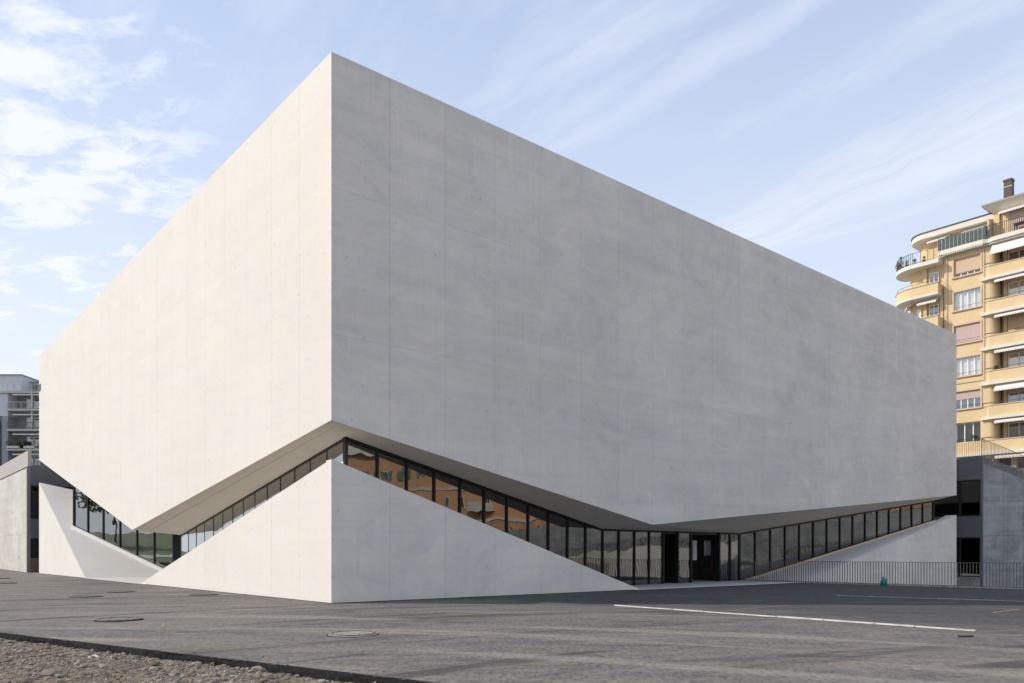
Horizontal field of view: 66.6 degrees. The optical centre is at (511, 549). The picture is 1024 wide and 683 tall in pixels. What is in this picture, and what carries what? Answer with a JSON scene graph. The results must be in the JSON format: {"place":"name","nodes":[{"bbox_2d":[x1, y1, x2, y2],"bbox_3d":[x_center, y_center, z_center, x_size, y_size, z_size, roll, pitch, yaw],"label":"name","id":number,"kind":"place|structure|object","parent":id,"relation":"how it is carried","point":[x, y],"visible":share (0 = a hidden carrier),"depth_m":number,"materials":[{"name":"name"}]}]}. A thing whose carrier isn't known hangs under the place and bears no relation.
{"place":"outdoors","nodes":[
{"label":"outdoors","id":0,"kind":"place"},
{"bbox_2d":[89,577,149,583],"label":"entrance paving","id":1,"kind":"structure","parent":0,"point":[138,580],"depth_m":44.86,"materials":[{"name":"concrete"}]},
{"bbox_2d":[0,638,407,682],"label":"dirt ground","id":2,"kind":"structure","parent":0,"point":[73,677],"depth_m":10.83,"materials":[{"name":"grey gravel"}]},
{"bbox_2d":[40,669,62,675],"bbox_3d":[-6.225,1.673,10.539,0.234,0.118,0.249,0,0,-1],"label":"stone","id":3,"kind":"object","parent":2,"relation":"on","point":[49,672],"visible":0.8,"depth_m":10.50,"materials":[{"name":"beige stone"}]},
{"bbox_2d":[169,670,179,674],"bbox_3d":[-4.549,1.681,10.514,0.125,0.107,0.125,0,0,28],"label":"stone","id":4,"kind":"object","parent":2,"relation":"on","point":[176,672],"visible":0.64,"depth_m":10.49,"materials":[{"name":"beige stone"}]},
{"bbox_2d":[251,666,262,672],"bbox_3d":[-3.560,1.674,10.842,0.134,0.111,0.183,0,0,-43],"label":"stone","id":5,"kind":"object","parent":2,"relation":"on","point":[255,669],"visible":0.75,"depth_m":10.80,"materials":[{"name":"grey stone"}]},
{"bbox_2d":[255,671,263,676],"bbox_3d":[-3.375,1.672,10.422,0.119,0.099,0.144,0,0,-7],"label":"stone","id":6,"kind":"object","parent":2,"relation":"on","point":[258,673],"visible":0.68,"depth_m":10.38,"materials":[{"name":"beige stone"}]},
{"bbox_2d":[262,673,272,678],"bbox_3d":[-3.205,1.675,10.215,0.153,0.112,0.137,0,0,12],"label":"stone","id":7,"kind":"object","parent":2,"relation":"on","point":[266,676],"visible":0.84,"depth_m":10.17,"materials":[{"name":"grey stone"}]},
{"bbox_2d":[317,679,325,682],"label":"stone","id":8,"kind":"object","parent":2,"relation":"on","point":[321,681],"visible":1,"depth_m":9.89,"materials":[{"name":"beige stone"}]},
{"bbox_2d":[0,569,1023,682],"bbox_3d":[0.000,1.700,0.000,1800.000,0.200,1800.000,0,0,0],"label":"asphalt","id":9,"kind":"structure","parent":0,"point":[589,637],"depth_m":15.27,"materials":[{"name":"grey asphalt"}]},
{"bbox_2d":[0,582,16,583],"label":"manhole cover","id":10,"kind":"object","parent":9,"relation":"on","point":[7,582],"visible":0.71,"depth_m":39.48,"materials":[{"name":"metal"}]},
{"bbox_2d":[0,374,45,465],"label":"apartment building","id":11,"kind":"structure","parent":9,"relation":"on","point":[19,406],"depth_m":113.90,"materials":[{"name":"plaster"},{"name":"glass"},{"name":"painted steel"}]},
{"bbox_2d":[5,439,25,447],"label":"balcony plant","id":12,"kind":"object","parent":11,"relation":"on","point":[16,444],"visible":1,"depth_m":112.40,"materials":[{"name":"green plant"}]},
{"bbox_2d":[18,441,34,447],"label":"balcony plant","id":13,"kind":"object","parent":11,"relation":"on","point":[26,443],"visible":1,"depth_m":112.40,"materials":[{"name":"green plant"}]},
{"bbox_2d":[33,384,38,390],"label":"window","id":14,"kind":"structure","parent":11,"relation":"in","point":[35,386],"depth_m":115.89,"materials":[{"name":"glass"}]},
{"bbox_2d":[0,450,72,571],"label":"annex building","id":15,"kind":"structure","parent":9,"relation":"on","point":[22,477],"depth_m":64.61,"materials":[{"name":"paint"}]},
{"bbox_2d":[30,485,38,518],"bbox_3d":[-38.099,-3.815,62.400,0.830,2.630,0.140,0,0,-40],"label":"window","id":16,"kind":"structure","parent":15,"relation":"in","point":[34,490],"depth_m":62.32,"materials":[{"name":"black glass"}]},
{"bbox_2d":[30,539,38,571],"bbox_3d":[-38.099,0.550,62.400,0.830,2.900,0.140,0,0,-40],"label":"window","id":17,"kind":"structure","parent":15,"relation":"in","point":[34,543],"depth_m":62.32,"materials":[{"name":"black glass"}]},
{"bbox_2d":[34,451,43,465],"bbox_3d":[-34.887,-7.340,65.091,9.100,1.160,0.060,0,0,-40],"label":"railing","id":18,"kind":"object","parent":15,"relation":"on","point":[37,459],"visible":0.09,"depth_m":62.41,"materials":[{"name":"metal"}]},
{"bbox_2d":[70,595,102,597],"bbox_3d":[-14.700,1.633,26.900,1.067,0.098,1.067,0,0,-44],"label":"manhole cover","id":19,"kind":"object","parent":9,"relation":"on","point":[81,596],"visible":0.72,"depth_m":26.58,"materials":[{"name":"metal"}]},
{"bbox_2d":[94,617,143,621],"bbox_3d":[-8.950,1.611,17.750,1.044,0.098,1.044,0,0,38],"label":"manhole cover","id":20,"kind":"object","parent":9,"relation":"on","point":[118,619],"visible":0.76,"depth_m":17.58,"materials":[{"name":"metal"}]},
{"bbox_2d":[107,590,135,592],"bbox_3d":[-15.200,1.651,30.300,1.021,0.098,1.021,0,0,-25],"label":"manhole cover","id":21,"kind":"object","parent":9,"relation":"on","point":[124,591],"visible":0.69,"depth_m":30.07,"materials":[{"name":"metal"}]},
{"bbox_2d":[191,593,218,595],"bbox_3d":[-11.150,1.640,28.200,1.044,0.098,1.044,0,0,-4],"label":"manhole cover","id":22,"kind":"object","parent":9,"relation":"on","point":[200,594],"visible":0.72,"depth_m":27.89,"materials":[{"name":"metal"}]},
{"bbox_2d":[0,632,436,682],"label":"asphalt edge","id":23,"kind":"object","parent":9,"relation":"on","point":[330,675],"visible":0.83,"depth_m":11.47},
{"bbox_2d":[327,630,378,637],"bbox_3d":[-3.000,1.611,14.700,0.974,0.098,0.974,0,0,-21],"label":"manhole cover","id":24,"kind":"object","parent":9,"relation":"on","point":[349,634],"visible":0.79,"depth_m":14.54,"materials":[{"name":"metal"}]},
{"bbox_2d":[39,52,955,602],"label":"exhibition hall","id":25,"kind":"structure","parent":9,"relation":"on","point":[341,330],"depth_m":30.64,"materials":[{"name":"concrete"}]},
{"bbox_2d":[665,534,684,582],"bbox_3d":[8.160,0.425,39.070,1.038,2.450,0.456,0,0,16],"label":"door","id":26,"kind":"structure","parent":25,"relation":"in","point":[671,573],"depth_m":39.12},
{"bbox_2d":[693,540,696,559],"bbox_3d":[9.757,0.025,41.618,0.367,1.050,0.030,0,0,-43],"label":"board","id":27,"kind":"object","parent":25,"relation":"in","point":[694,549],"visible":1,"depth_m":41.61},
{"bbox_2d":[704,541,710,554],"bbox_3d":[10.692,-0.100,42.642,0.628,0.800,0.030,0,0,-43],"label":"board","id":28,"kind":"object","parent":25,"relation":"attached to","point":[707,547],"visible":1,"depth_m":42.62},
{"bbox_2d":[614,605,976,630],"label":"painted road line","id":29,"kind":"structure","parent":9,"relation":"on","point":[807,618],"depth_m":17.81,"materials":[{"name":"white road paint"}]},
{"bbox_2d":[742,580,1010,588],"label":"kerb","id":30,"kind":"structure","parent":9,"relation":"on","point":[888,584],"depth_m":36.45,"materials":[{"name":"concrete"}]},
{"bbox_2d":[744,561,1023,587],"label":"railing","id":31,"kind":"object","parent":30,"relation":"on","point":[881,572],"visible":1,"depth_m":37.26,"materials":[{"name":"metal"}]},
{"bbox_2d":[880,577,886,584],"bbox_3d":[17.504,1.475,36.714,0.268,0.400,0.268,0,0,34],"label":"water jug","id":32,"kind":"object","parent":9,"relation":"on","point":[883,581],"visible":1,"depth_m":36.62,"materials":[{"name":"teal plastic"}]},
{"bbox_2d":[837,595,1005,600],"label":"painted road line","id":33,"kind":"structure","parent":9,"relation":"on","point":[928,598],"depth_m":25.75,"materials":[{"name":"paint"}]},
{"bbox_2d":[895,177,1023,472],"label":"apartment building","id":34,"kind":"structure","parent":9,"relation":"on","point":[966,278],"depth_m":67.13,"materials":[{"name":"yellow paint"}]},
{"bbox_2d":[917,309,921,317],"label":"window","id":35,"kind":"structure","parent":34,"relation":"in","point":[919,312],"depth_m":71.19,"materials":[{"name":"white glass"}]},
{"bbox_2d":[929,304,938,315],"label":"window","id":36,"kind":"structure","parent":34,"relation":"in","point":[936,304],"depth_m":70.22,"materials":[{"name":"white glass"}]},
{"bbox_2d":[929,271,938,282],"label":"window","id":37,"kind":"structure","parent":34,"relation":"in","point":[938,271],"depth_m":70.22,"materials":[{"name":"white glass"}]},
{"bbox_2d":[954,254,979,276],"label":"window","id":38,"kind":"structure","parent":34,"relation":"in","point":[969,263],"depth_m":68.19,"materials":[{"name":"beige glass"}]},
{"bbox_2d":[952,251,981,277],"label":"window frame","id":39,"kind":"structure","parent":34,"relation":"in","point":[980,252],"depth_m":68.00,"materials":[{"name":"white paint"}]},
{"bbox_2d":[952,285,981,310],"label":"window frame","id":40,"kind":"structure","parent":34,"relation":"in","point":[980,286],"depth_m":68.00,"materials":[{"name":"white paint"}]},
{"bbox_2d":[954,322,979,343],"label":"window","id":41,"kind":"structure","parent":34,"relation":"in","point":[972,330],"depth_m":68.13,"materials":[{"name":"pink glass"}]},
{"bbox_2d":[952,319,981,339],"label":"window frame","id":42,"kind":"structure","parent":34,"relation":"in","point":[980,320],"depth_m":67.53,"materials":[{"name":"white paint"}]},
{"bbox_2d":[955,288,979,310],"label":"window","id":43,"kind":"structure","parent":34,"relation":"in","point":[972,296],"depth_m":68.21,"materials":[{"name":"white glass"}]},
{"bbox_2d":[956,355,979,376],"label":"window","id":44,"kind":"structure","parent":34,"relation":"in","point":[968,364],"depth_m":68.18,"materials":[{"name":"white glass"}]},
{"bbox_2d":[956,389,979,409],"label":"window","id":45,"kind":"structure","parent":34,"relation":"in","point":[966,398],"depth_m":68.18,"materials":[{"name":"white glass"}]},
{"bbox_2d":[956,421,979,442],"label":"window","id":46,"kind":"structure","parent":34,"relation":"in","point":[963,430],"depth_m":68.46,"materials":[{"name":"grey glass"}]},
{"bbox_2d":[956,353,981,372],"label":"window frame","id":47,"kind":"structure","parent":34,"relation":"in","point":[980,354],"depth_m":67.27,"materials":[{"name":"white paint"}]},
{"bbox_2d":[956,387,981,405],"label":"window frame","id":48,"kind":"structure","parent":34,"relation":"in","point":[980,388],"depth_m":67.27,"materials":[{"name":"white paint"}]},
{"bbox_2d":[1008,280,1023,295],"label":"window","id":49,"kind":"structure","parent":34,"relation":"in","point":[1020,280],"depth_m":66.20,"materials":[{"name":"white glass"}]},
{"bbox_2d":[1008,315,1023,331],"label":"window","id":50,"kind":"structure","parent":34,"relation":"in","point":[1018,321],"depth_m":66.06,"materials":[{"name":"brown glass"}]},
{"bbox_2d":[1008,351,1023,366],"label":"window","id":51,"kind":"structure","parent":34,"relation":"in","point":[1020,351],"depth_m":66.16,"materials":[{"name":"grey glass"}]},
{"bbox_2d":[1008,387,1023,402],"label":"window","id":52,"kind":"structure","parent":34,"relation":"in","point":[1016,390],"depth_m":66.11,"materials":[{"name":"grey glass"}]},
{"bbox_2d":[1008,421,1023,437],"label":"window","id":53,"kind":"structure","parent":34,"relation":"in","point":[1023,421],"depth_m":66.16,"materials":[{"name":"grey glass"}]},
{"bbox_2d":[1008,245,1023,259],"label":"window","id":54,"kind":"structure","parent":34,"relation":"in","point":[1020,248],"depth_m":66.06,"materials":[{"name":"black glass"}]},
{"bbox_2d":[1008,207,1023,231],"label":"window frame","id":55,"kind":"structure","parent":34,"relation":"in","point":[1022,207],"depth_m":66.11,"materials":[{"name":"white paint"}]},
{"bbox_2d":[1010,208,1023,231],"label":"roller shutter","id":56,"kind":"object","parent":34,"relation":"in","point":[1020,212],"depth_m":65.79,"materials":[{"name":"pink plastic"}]},
{"bbox_2d":[1013,221,1022,230],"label":"terrace table","id":57,"kind":"object","parent":34,"relation":"on","point":[1014,224],"visible":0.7,"depth_m":65.12,"materials":[{"name":"metal"}]},
{"bbox_2d":[957,635,973,636],"bbox_3d":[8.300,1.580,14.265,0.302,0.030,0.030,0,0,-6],"label":"drain grate","id":58,"kind":"object","parent":9,"relation":"on","point":[965,635],"visible":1,"depth_m":14.25,"materials":[{"name":"grey metal"}]},
{"bbox_2d":[0,0,1023,379],"label":"sky","id":59,"kind":"structure","parent":0,"point":[826,136],"materials":[{"name":"blue"}]},
{"bbox_2d":[631,579,797,589],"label":"entrance paving","id":60,"kind":"structure","parent":0,"point":[702,583],"depth_m":37.28,"materials":[{"name":"concrete"}]},
{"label":"sunken court","id":61,"kind":"structure","parent":0,"visible":0},
{"bbox_2d":[933,457,1015,585],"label":"annex building","id":62,"kind":"structure","parent":61,"relation":"on","point":[964,504],"depth_m":57.62,"materials":[{"name":"paint"}]},
{"bbox_2d":[933,481,959,516],"bbox_3d":[32.677,-3.815,58.911,0.140,2.630,2.200,0,0,-40],"label":"window","id":63,"kind":"structure","parent":62,"relation":"in","point":[950,505],"depth_m":58.62,"materials":[{"name":"black glass"}]},
{"bbox_2d":[956,538,959,576],"bbox_3d":[32.677,0.550,58.911,0.140,2.900,2.200,0,0,-40],"label":"window","id":64,"kind":"structure","parent":62,"relation":"in","point":[957,539],"depth_m":58.09,"materials":[{"name":"black glass"}]},
{"bbox_2d":[956,438,981,458],"bbox_3d":[27.866,-7.510,64.568,0.045,1.380,19.970,0,0,-40],"label":"railing","id":65,"kind":"object","parent":62,"relation":"on","point":[968,448],"visible":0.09,"depth_m":57.61,"materials":[{"name":"metal"}]},
{"bbox_2d":[960,480,979,515],"bbox_3d":[33.846,-3.815,57.530,0.140,2.630,1.420,0,0,-40],"label":"window","id":66,"kind":"structure","parent":62,"relation":"in","point":[969,489],"depth_m":57.52,"materials":[{"name":"black glass"}]},
{"bbox_2d":[960,538,979,576],"bbox_3d":[33.846,0.550,57.530,0.140,2.900,1.420,0,0,-40],"label":"window","id":67,"kind":"structure","parent":62,"relation":"in","point":[969,547],"depth_m":57.52,"materials":[{"name":"black glass"}]},
{"bbox_2d":[958,456,1023,588],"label":"stair wall","id":68,"kind":"structure","parent":61,"relation":"on","point":[1003,517],"depth_m":57.53,"materials":[{"name":"concrete"}]},
{"bbox_2d":[983,439,1023,477],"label":"railing","id":69,"kind":"object","parent":68,"relation":"on","point":[1002,458],"visible":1,"depth_m":57.77,"materials":[{"name":"metal"}]}
]}

